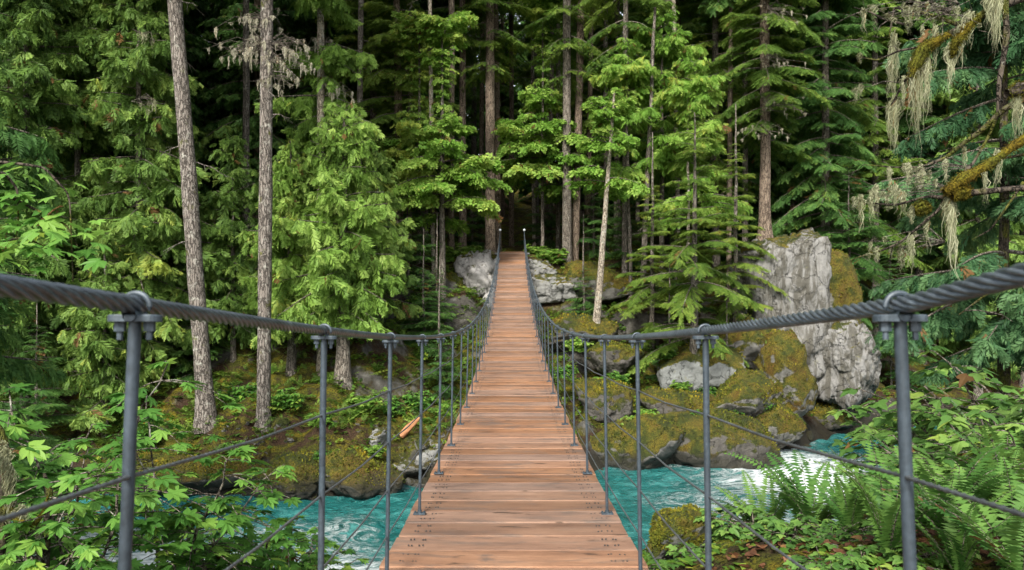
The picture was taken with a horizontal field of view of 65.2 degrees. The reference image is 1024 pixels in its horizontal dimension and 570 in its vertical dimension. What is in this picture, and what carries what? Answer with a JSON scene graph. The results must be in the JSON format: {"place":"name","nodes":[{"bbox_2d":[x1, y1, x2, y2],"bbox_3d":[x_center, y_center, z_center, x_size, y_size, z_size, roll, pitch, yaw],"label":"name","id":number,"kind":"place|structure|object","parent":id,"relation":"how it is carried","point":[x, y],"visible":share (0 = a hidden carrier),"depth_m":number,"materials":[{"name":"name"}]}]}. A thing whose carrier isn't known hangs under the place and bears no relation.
{"place":"outdoors","nodes":[
{"label":"outdoors","id":0,"kind":"place"},
{"bbox_2d":[9,417,977,569],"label":"river water","id":1,"kind":"structure","parent":0,"point":[661,488],"depth_m":21.99,"materials":[{"name":"liquid"}]},
{"bbox_2d":[0,184,1023,569],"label":"ground","id":2,"kind":"structure","parent":0,"point":[768,556],"depth_m":28.24,"materials":[{"name":"plant"}]},
{"bbox_2d":[0,424,52,566],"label":"mossy snag","id":3,"kind":"object","parent":2,"relation":"on","point":[8,477],"visible":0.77,"depth_m":5.56,"materials":[{"name":"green plant"}]},
{"bbox_2d":[0,0,78,536],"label":"cedar tree","id":4,"kind":"object","parent":2,"relation":"on","point":[16,369],"visible":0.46,"depth_m":14.76,"materials":[{"name":"green plant"}]},
{"bbox_2d":[0,304,84,461],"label":"hemlock sapling","id":5,"kind":"object","parent":2,"relation":"on","point":[37,404],"visible":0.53,"depth_m":24.46,"materials":[{"name":"green plant"}]},
{"bbox_2d":[0,0,106,418],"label":"cedar tree","id":6,"kind":"object","parent":2,"relation":"on","point":[28,69],"visible":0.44,"depth_m":25.62,"materials":[{"name":"green plant"}]},
{"bbox_2d":[0,161,111,280],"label":"bigleaf maple","id":7,"kind":"object","parent":2,"relation":"on","point":[53,225],"visible":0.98,"depth_m":6.95,"materials":[{"name":"green plant"}]},
{"bbox_2d":[0,520,132,569],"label":"vine maple","id":8,"kind":"object","parent":2,"relation":"on","point":[85,552],"visible":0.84,"depth_m":4.95,"materials":[{"name":"green plant"}]},
{"bbox_2d":[9,0,135,394],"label":"cedar tree","id":9,"kind":"object","parent":2,"relation":"on","point":[91,135],"visible":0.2,"depth_m":27.56,"materials":[{"name":"green plant"}]},
{"bbox_2d":[11,422,153,564],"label":"vine maple","id":10,"kind":"object","parent":2,"relation":"on","point":[95,540],"visible":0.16,"depth_m":7.96,"materials":[{"name":"green plant"}]},
{"bbox_2d":[50,229,169,437],"bbox_3d":[-13.157,1.663,25.542,3.529,6.944,3.654,0,0,0],"label":"cedar tree","id":11,"kind":"object","parent":2,"relation":"on","point":[94,346],"visible":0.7,"depth_m":25.15,"materials":[{"name":"green plant"}]},
{"bbox_2d":[0,358,247,569],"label":"vine maple","id":12,"kind":"object","parent":2,"relation":"on","point":[62,544],"visible":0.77,"depth_m":6.07,"materials":[{"name":"green plant"}]},
{"bbox_2d":[73,0,217,392],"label":"cedar tree","id":13,"kind":"object","parent":2,"relation":"on","point":[133,224],"visible":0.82,"depth_m":26.47,"materials":[{"name":"green plant"}]},
{"bbox_2d":[111,123,224,347],"bbox_3d":[-12.383,-1.878,29.239,4.033,8.703,4.746,0,0,29],"label":"cedar tree","id":14,"kind":"object","parent":2,"relation":"on","point":[180,265],"visible":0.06,"depth_m":29.11,"materials":[{"name":"green plant"}]},
{"bbox_2d":[112,0,225,221],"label":"forest conifer","id":15,"kind":"object","parent":2,"relation":"on","point":[195,45],"visible":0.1,"depth_m":40.81,"materials":[{"name":"green plant"}]},
{"bbox_2d":[59,406,302,569],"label":"vine maple","id":16,"kind":"object","parent":2,"relation":"on","point":[152,528],"visible":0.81,"depth_m":7.12,"materials":[{"name":"green plant"}]},
{"bbox_2d":[160,0,233,433],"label":"fir tree","id":17,"kind":"object","parent":2,"relation":"on","point":[205,408],"visible":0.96,"depth_m":24.81,"materials":[{"name":"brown plant"}]},
{"bbox_2d":[161,453,263,492],"bbox_3d":[-8.690,5.508,23.495,2.928,1.278,1.934,0,0,-2],"label":"boulder","id":18,"kind":"object","parent":2,"relation":"on","point":[199,484],"visible":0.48,"depth_m":22.86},
{"bbox_2d":[170,135,272,362],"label":"cedar tree","id":19,"kind":"object","parent":2,"relation":"on","point":[221,233],"visible":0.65,"depth_m":28.21,"materials":[{"name":"green plant"}]},
{"bbox_2d":[194,0,294,221],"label":"forest conifer","id":20,"kind":"object","parent":2,"relation":"on","point":[220,108],"visible":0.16,"depth_m":43.57,"materials":[{"name":"green plant"}]},
{"bbox_2d":[242,0,257,229],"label":"slim conifer","id":21,"kind":"object","parent":2,"relation":"on","point":[246,105],"visible":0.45,"depth_m":32.90,"materials":[{"name":"brown plant"}]},
{"bbox_2d":[192,0,313,219],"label":"forest conifer","id":22,"kind":"object","parent":2,"relation":"on","point":[217,129],"visible":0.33,"depth_m":40.67,"materials":[{"name":"green plant"}]},
{"bbox_2d":[203,0,314,433],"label":"fir tree","id":23,"kind":"object","parent":2,"relation":"on","point":[266,42],"visible":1,"depth_m":24.82,"materials":[{"name":"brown plant"}]},
{"bbox_2d":[193,515,356,569],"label":"vine maple","id":24,"kind":"object","parent":2,"relation":"on","point":[289,556],"visible":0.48,"depth_m":8.31,"materials":[{"name":"green plant"}]},
{"bbox_2d":[241,449,325,500],"bbox_3d":[-6.611,5.548,23.184,2.830,1.461,2.347,0,0,15],"label":"boulder","id":25,"kind":"object","parent":2,"relation":"on","point":[304,464],"visible":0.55,"depth_m":22.58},
{"bbox_2d":[235,138,339,376],"bbox_3d":[-7.564,-0.821,27.776,3.818,8.528,3.976,0,0,-31],"label":"cedar tree","id":26,"kind":"object","parent":2,"relation":"on","point":[290,175],"visible":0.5,"depth_m":27.15,"materials":[{"name":"green plant"}]},
{"bbox_2d":[250,0,386,198],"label":"forest conifer","id":27,"kind":"object","parent":2,"relation":"on","point":[304,31],"visible":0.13,"depth_m":41.89,"materials":[{"name":"green plant"}]},
{"bbox_2d":[253,0,385,375],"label":"cedar tree","id":28,"kind":"object","parent":2,"relation":"on","point":[325,61],"visible":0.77,"depth_m":27.86,"materials":[{"name":"green plant"}]},
{"bbox_2d":[271,102,406,389],"bbox_3d":[-5.787,-1.263,26.864,4.565,9.854,4.603,0,0,0],"label":"cedar tree","id":29,"kind":"object","parent":2,"relation":"on","point":[340,216],"visible":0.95,"depth_m":26.46,"materials":[{"name":"green plant"}]},
{"bbox_2d":[316,446,406,499],"bbox_3d":[-4.410,5.508,23.535,2.608,1.606,2.568,0,0,-35],"label":"boulder","id":30,"kind":"object","parent":2,"relation":"on","point":[367,480],"visible":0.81,"depth_m":22.76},
{"bbox_2d":[0,237,731,445],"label":"fern cover","id":31,"kind":"object","parent":2,"relation":"on","point":[392,325],"visible":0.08,"depth_m":27.52,"materials":[{"name":"plant"}]},
{"bbox_2d":[315,0,434,198],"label":"hemlock tree","id":32,"kind":"object","parent":2,"relation":"on","point":[368,91],"visible":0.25,"depth_m":37.52,"materials":[{"name":"green plant"}]},
{"bbox_2d":[349,149,424,324],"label":"cedar tree","id":33,"kind":"object","parent":2,"relation":"on","point":[407,250],"visible":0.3,"depth_m":29.39,"materials":[{"name":"green plant"}]},
{"bbox_2d":[346,0,459,253],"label":"hemlock tree","id":34,"kind":"object","parent":2,"relation":"on","point":[397,86],"visible":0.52,"depth_m":35.52,"materials":[{"name":"green plant"}]},
{"bbox_2d":[363,10,479,264],"bbox_3d":[-4.107,-6.191,34.923,4.934,11.240,4.658,0,0,-42],"label":"maple tree","id":35,"kind":"object","parent":2,"relation":"on","point":[412,120],"visible":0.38,"depth_m":34.07,"materials":[{"name":"green plant"}]},
{"bbox_2d":[363,0,484,238],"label":"forest conifer","id":36,"kind":"object","parent":2,"relation":"on","point":[424,4],"visible":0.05,"depth_m":44.33,"materials":[{"name":"green plant"}]},
{"bbox_2d":[397,228,453,357],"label":"hemlock sapling","id":37,"kind":"object","parent":2,"relation":"on","point":[423,324],"visible":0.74,"depth_m":30.29,"materials":[{"name":"green plant"}]},
{"bbox_2d":[43,400,813,493],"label":"river pebbles","id":38,"kind":"object","parent":2,"relation":"on","point":[244,420],"visible":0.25,"depth_m":24.88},
{"bbox_2d":[386,10,512,301],"bbox_3d":[-2.552,-5.417,32.757,5.226,12.202,5.400,0,0,0],"label":"maple tree","id":39,"kind":"object","parent":2,"relation":"on","point":[465,168],"visible":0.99,"depth_m":32.59,"materials":[{"name":"green plant"}]},
{"bbox_2d":[5,239,893,462],"bbox_3d":[-2.039,1.358,33.964,36.963,8.095,21.152,0,0,0],"label":"ground cover","id":40,"kind":"object","parent":2,"relation":"on","point":[352,356],"visible":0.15,"depth_m":27.18,"materials":[{"name":"plant"}]},
{"bbox_2d":[416,0,514,246],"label":"hemlock tree","id":41,"kind":"object","parent":2,"relation":"on","point":[462,65],"visible":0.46,"depth_m":38.87,"materials":[{"name":"green plant"}]},
{"bbox_2d":[453,249,499,296],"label":"boulder","id":42,"kind":"object","parent":2,"relation":"on","point":[478,266],"visible":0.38,"depth_m":34.23,"materials":[{"name":"white stone"}]},
{"bbox_2d":[437,0,536,254],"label":"fir tree","id":43,"kind":"object","parent":2,"relation":"on","point":[490,236],"visible":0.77,"depth_m":38.03,"materials":[{"name":"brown plant"}]},
{"bbox_2d":[471,0,530,219],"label":"forest conifer","id":44,"kind":"object","parent":2,"relation":"on","point":[504,106],"visible":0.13,"depth_m":68.98,"materials":[{"name":"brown plant"}]},
{"bbox_2d":[0,229,1023,569],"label":"suspension bridge","id":45,"kind":"structure","parent":2,"relation":"on","point":[512,483],"depth_m":4.17,"materials":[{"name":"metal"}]},
{"bbox_2d":[500,19,562,244],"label":"forest conifer","id":46,"kind":"object","parent":2,"relation":"on","point":[521,78],"visible":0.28,"depth_m":54.44,"materials":[{"name":"green plant"}]},
{"bbox_2d":[490,0,593,245],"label":"maple tree","id":47,"kind":"object","parent":2,"relation":"on","point":[536,163],"visible":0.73,"depth_m":38.34,"materials":[{"name":"green plant"}]},
{"bbox_2d":[529,273,579,303],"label":"boulder","id":48,"kind":"object","parent":2,"relation":"on","point":[552,288],"visible":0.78,"depth_m":34.59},
{"bbox_2d":[511,0,607,265],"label":"fir tree","id":49,"kind":"object","parent":2,"relation":"on","point":[567,47],"visible":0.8,"depth_m":37.45,"materials":[{"name":"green plant"}]},
{"bbox_2d":[572,0,583,260],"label":"fir tree","id":50,"kind":"object","parent":2,"relation":"on","point":[576,202],"visible":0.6,"depth_m":38.26,"materials":[{"name":"brown plant"}]},
{"bbox_2d":[547,311,620,352],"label":"boulder","id":51,"kind":"object","parent":2,"relation":"on","point":[582,323],"visible":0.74,"depth_m":31.75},
{"bbox_2d":[563,87,649,323],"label":"alder tree","id":52,"kind":"object","parent":51,"relation":"on","point":[600,118],"visible":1,"depth_m":31.96,"materials":[{"name":"green plant"}]},
{"bbox_2d":[559,158,621,258],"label":"hemlock sapling","id":53,"kind":"object","parent":2,"relation":"on","point":[593,222],"visible":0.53,"depth_m":39.84,"materials":[{"name":"green plant"}]},
{"bbox_2d":[562,260,638,302],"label":"boulder","id":54,"kind":"object","parent":2,"relation":"on","point":[612,287],"visible":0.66,"depth_m":34.91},
{"bbox_2d":[574,376,635,423],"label":"boulder","id":55,"kind":"object","parent":2,"relation":"on","point":[621,401],"visible":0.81,"depth_m":27.04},
{"bbox_2d":[587,340,644,376],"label":"boulder","id":56,"kind":"object","parent":2,"relation":"on","point":[620,357],"visible":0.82,"depth_m":29.92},
{"bbox_2d":[571,0,669,251],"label":"hemlock tree","id":57,"kind":"object","parent":2,"relation":"on","point":[633,12],"visible":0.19,"depth_m":42.87,"materials":[{"name":"green plant"}]},
{"bbox_2d":[585,37,663,297],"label":"maple tree","id":58,"kind":"object","parent":2,"relation":"on","point":[636,72],"visible":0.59,"depth_m":34.77,"materials":[{"name":"green plant"}]},
{"bbox_2d":[574,0,675,299],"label":"hemlock tree","id":59,"kind":"object","parent":2,"relation":"on","point":[626,23],"visible":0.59,"depth_m":35.90,"materials":[{"name":"green plant"}]},
{"bbox_2d":[590,412,685,470],"bbox_3d":[4.241,5.169,26.824,4.047,1.982,2.703,0,0,-1],"label":"boulder","id":60,"kind":"object","parent":2,"relation":"on","point":[662,439],"visible":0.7,"depth_m":25.95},
{"bbox_2d":[605,132,690,350],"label":"hemlock tree","id":61,"kind":"object","parent":2,"relation":"on","point":[651,267],"visible":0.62,"depth_m":32.89,"materials":[{"name":"green plant"}]},
{"bbox_2d":[629,7,710,289],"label":"maple tree","id":62,"kind":"object","parent":2,"relation":"on","point":[666,53],"visible":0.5,"depth_m":36.10,"materials":[{"name":"green plant"}]},
{"bbox_2d":[628,0,726,241],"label":"hemlock tree","id":63,"kind":"object","parent":2,"relation":"on","point":[696,28],"visible":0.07,"depth_m":42.61,"materials":[{"name":"green plant"}]},
{"bbox_2d":[640,386,715,413],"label":"boulder","id":64,"kind":"object","parent":2,"relation":"on","point":[693,400],"visible":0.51,"depth_m":27.62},
{"bbox_2d":[646,503,715,558],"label":"boulder","id":65,"kind":"object","parent":2,"relation":"on","point":[681,524],"visible":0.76,"depth_m":8.09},
{"bbox_2d":[642,56,753,323],"bbox_3d":[7.889,-3.600,34.172,4.683,12.345,3.490,0,0,16],"label":"maple tree","id":66,"kind":"object","parent":2,"relation":"on","point":[679,95],"visible":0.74,"depth_m":33.71,"materials":[{"name":"green plant"}]},
{"bbox_2d":[657,341,745,391],"bbox_3d":[7.231,3.156,30.610,3.324,1.993,2.583,0,0,14],"label":"boulder","id":67,"kind":"object","parent":2,"relation":"on","point":[684,364],"visible":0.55,"depth_m":29.60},
{"bbox_2d":[624,111,766,373],"bbox_3d":[7.151,-1.475,30.014,5.240,10.187,5.147,0,0,-30],"label":"hemlock tree","id":68,"kind":"object","parent":67,"relation":"on","point":[694,267],"visible":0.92,"depth_m":29.84,"materials":[{"name":"green plant"}]},
{"bbox_2d":[713,313,771,367],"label":"boulder","id":69,"kind":"object","parent":67,"relation":"on","point":[749,345],"visible":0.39,"depth_m":30.38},
{"bbox_2d":[698,103,789,342],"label":"hemlock tree","id":70,"kind":"object","parent":69,"relation":"on","point":[737,307],"visible":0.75,"depth_m":31.83,"materials":[{"name":"green plant"}]},
{"bbox_2d":[657,407,783,468],"bbox_3d":[6.655,5.326,27.198,4.494,2.270,2.776,0,0,-16],"label":"boulder","id":71,"kind":"object","parent":2,"relation":"on","point":[724,438],"visible":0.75,"depth_m":26.17,"materials":[{"name":"plant"}]},
{"bbox_2d":[665,0,782,284],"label":"hemlock tree","id":72,"kind":"object","parent":2,"relation":"on","point":[713,40],"visible":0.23,"depth_m":39.83,"materials":[{"name":"green plant"}]},
{"bbox_2d":[697,0,759,318],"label":"slim conifer","id":73,"kind":"object","parent":2,"relation":"on","point":[730,93],"visible":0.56,"depth_m":37.42,"materials":[{"name":"brown plant"}]},
{"bbox_2d":[713,367,777,417],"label":"boulder","id":74,"kind":"object","parent":2,"relation":"on","point":[749,392],"visible":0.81,"depth_m":28.15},
{"bbox_2d":[693,504,799,543],"bbox_3d":[2.399,2.425,8.051,1.038,0.373,0.991,0,0,29],"label":"leafy plant","id":75,"kind":"object","parent":2,"relation":"on","point":[734,529],"visible":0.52,"depth_m":8.05,"materials":[{"name":"green plant"}]},
{"bbox_2d":[696,0,817,260],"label":"forest conifer","id":76,"kind":"object","parent":2,"relation":"on","point":[754,167],"visible":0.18,"depth_m":40.87,"materials":[{"name":"green plant"}]},
{"bbox_2d":[711,459,810,520],"bbox_3d":[2.791,2.385,8.832,1.330,0.971,1.292,0,0,10],"label":"sword fern","id":77,"kind":"object","parent":2,"relation":"on","point":[778,513],"visible":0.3,"depth_m":8.96,"materials":[{"name":"green plant"}]},
{"bbox_2d":[755,399,806,448],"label":"boulder","id":78,"kind":"object","parent":2,"relation":"on","point":[781,421],"visible":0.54,"depth_m":28.12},
{"bbox_2d":[739,513,824,550],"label":"leafy plant","id":79,"kind":"object","parent":2,"relation":"on","point":[777,528],"visible":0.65,"depth_m":7.15,"materials":[{"name":"green plant"}]},
{"bbox_2d":[748,329,817,416],"bbox_3d":[10.247,3.419,30.499,2.356,3.603,2.896,0,0,1],"label":"boulder","id":80,"kind":"object","parent":2,"relation":"on","point":[781,359],"visible":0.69,"depth_m":29.40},
{"bbox_2d":[738,227,831,378],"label":"rock cliff","id":81,"kind":"structure","parent":2,"relation":"on","point":[799,268],"depth_m":31.74,"materials":[{"name":"stone"}]},
{"bbox_2d":[704,0,831,240],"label":"hemlock tree","id":82,"kind":"object","parent":81,"relation":"on","point":[766,76],"visible":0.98,"depth_m":35.32,"materials":[{"name":"green plant"}]},
{"bbox_2d":[724,449,871,530],"bbox_3d":[3.094,2.185,8.284,1.656,0.808,1.443,0,0,38],"label":"sword fern","id":83,"kind":"object","parent":2,"relation":"on","point":[790,493],"visible":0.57,"depth_m":8.33,"materials":[{"name":"green plant"}]},
{"bbox_2d":[741,4,867,245],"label":"hemlock tree","id":84,"kind":"object","parent":2,"relation":"on","point":[779,194],"visible":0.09,"depth_m":41.49,"materials":[{"name":"green plant"}]},
{"bbox_2d":[783,519,874,551],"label":"leafy plant","id":85,"kind":"object","parent":2,"relation":"on","point":[822,534],"visible":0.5,"depth_m":6.88,"materials":[{"name":"green plant"}]},
{"bbox_2d":[809,401,852,430],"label":"boulder","id":86,"kind":"object","parent":2,"relation":"on","point":[830,422],"visible":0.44,"depth_m":31.91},
{"bbox_2d":[816,319,881,410],"bbox_3d":[13.425,3.006,32.325,2.805,3.849,2.604,0,0,41],"label":"boulder","id":87,"kind":"object","parent":86,"relation":"on","point":[851,359],"visible":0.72,"depth_m":31.43,"materials":[{"name":"stone"}]},
{"bbox_2d":[770,0,897,328],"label":"hemlock tree","id":88,"kind":"object","parent":2,"relation":"on","point":[828,13],"visible":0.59,"depth_m":36.52,"materials":[{"name":"green plant"}]},
{"bbox_2d":[829,248,863,323],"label":"rock cliff","id":89,"kind":"structure","parent":2,"relation":"on","point":[845,288],"depth_m":33.19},
{"bbox_2d":[812,155,898,280],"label":"hemlock tree","id":90,"kind":"object","parent":89,"relation":"on","point":[862,232],"visible":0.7,"depth_m":35.09,"materials":[{"name":"green plant"}]},
{"bbox_2d":[811,465,896,532],"bbox_3d":[3.129,1.945,7.245,0.742,0.684,1.000,0,0,-19],"label":"sword fern","id":91,"kind":"object","parent":2,"relation":"on","point":[850,511],"visible":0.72,"depth_m":7.18,"materials":[{"name":"green plant"}]},
{"bbox_2d":[809,545,902,569],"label":"leafy plant","id":92,"kind":"object","parent":2,"relation":"on","point":[856,558],"visible":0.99,"depth_m":5.72,"materials":[{"name":"green plant"}]},
{"bbox_2d":[702,526,1023,569],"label":"leafy plants","id":93,"kind":"object","parent":2,"relation":"on","point":[842,551],"visible":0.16,"depth_m":6.53,"materials":[{"name":"green plant"}]},
{"bbox_2d":[818,0,936,359],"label":"hemlock tree","id":94,"kind":"object","parent":2,"relation":"on","point":[874,140],"visible":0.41,"depth_m":39.55,"materials":[{"name":"green plant"}]},
{"bbox_2d":[813,436,954,558],"bbox_3d":[2.677,1.609,5.849,0.906,0.837,1.223,0,0,-16],"label":"sword fern","id":95,"kind":"object","parent":2,"relation":"on","point":[886,522],"visible":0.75,"depth_m":5.93,"materials":[{"name":"green plant"}]},
{"bbox_2d":[862,248,951,402],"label":"hemlock tree","id":96,"kind":"object","parent":2,"relation":"on","point":[917,359],"visible":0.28,"depth_m":36.48,"materials":[{"name":"green plant"}]},
{"bbox_2d":[862,0,972,364],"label":"hemlock tree","id":97,"kind":"object","parent":2,"relation":"on","point":[913,31],"visible":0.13,"depth_m":40.47,"materials":[{"name":"green plant"}]},
{"bbox_2d":[856,533,981,569],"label":"leafy plant","id":98,"kind":"object","parent":2,"relation":"on","point":[895,557],"visible":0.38,"depth_m":5.74,"materials":[{"name":"green plant"}]},
{"bbox_2d":[818,431,1023,538],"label":"sword fern","id":99,"kind":"object","parent":2,"relation":"on","point":[986,486],"visible":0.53,"depth_m":6.00,"materials":[{"name":"green plant"}]},
{"bbox_2d":[826,406,1021,511],"bbox_3d":[5.210,2.272,9.695,2.708,1.695,2.286,0,0,19],"label":"berry bush","id":100,"kind":"object","parent":2,"relation":"on","point":[836,413],"visible":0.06,"depth_m":9.50,"materials":[{"name":"green plant"}]},
{"bbox_2d":[838,430,1013,527],"bbox_3d":[4.350,2.071,8.022,2.011,1.099,2.095,0,0,18],"label":"berry bush","id":101,"kind":"object","parent":2,"relation":"on","point":[916,449],"visible":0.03,"depth_m":8.38,"materials":[{"name":"green plant"}]},
{"bbox_2d":[829,0,1023,321],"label":"mossy tree","id":102,"kind":"object","parent":2,"relation":"on","point":[956,189],"visible":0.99,"depth_m":6.73,"materials":[{"name":"green plant"}]},
{"bbox_2d":[840,362,1023,512],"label":"berry bush","id":103,"kind":"object","parent":2,"relation":"on","point":[918,413],"visible":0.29,"depth_m":9.24,"materials":[{"name":"green plant"}]},
{"bbox_2d":[863,0,1023,394],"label":"cedar tree","id":104,"kind":"object","parent":2,"relation":"on","point":[1000,338],"visible":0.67,"depth_m":16.44,"materials":[{"name":"green plant"}]},
{"bbox_2d":[866,466,1023,569],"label":"sword fern","id":105,"kind":"object","parent":2,"relation":"on","point":[963,554],"visible":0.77,"depth_m":5.49,"materials":[{"name":"green plant"}]},
{"bbox_2d":[881,457,1023,569],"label":"sword fern","id":106,"kind":"object","parent":2,"relation":"on","point":[1010,554],"visible":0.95,"depth_m":5.30,"materials":[{"name":"green plant"}]},
{"bbox_2d":[912,0,1023,403],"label":"cedar tree","id":107,"kind":"object","parent":2,"relation":"on","point":[1016,242],"visible":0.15,"depth_m":37.84,"materials":[{"name":"green plant"}]},
{"bbox_2d":[926,401,1023,486],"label":"berry bush","id":108,"kind":"object","parent":2,"relation":"on","point":[959,423],"visible":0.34,"depth_m":7.35,"materials":[{"name":"green plant"}]},
{"bbox_2d":[926,385,1023,492],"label":"sword fern","id":109,"kind":"object","parent":2,"relation":"on","point":[998,439],"visible":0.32,"depth_m":6.51,"materials":[{"name":"green plant"}]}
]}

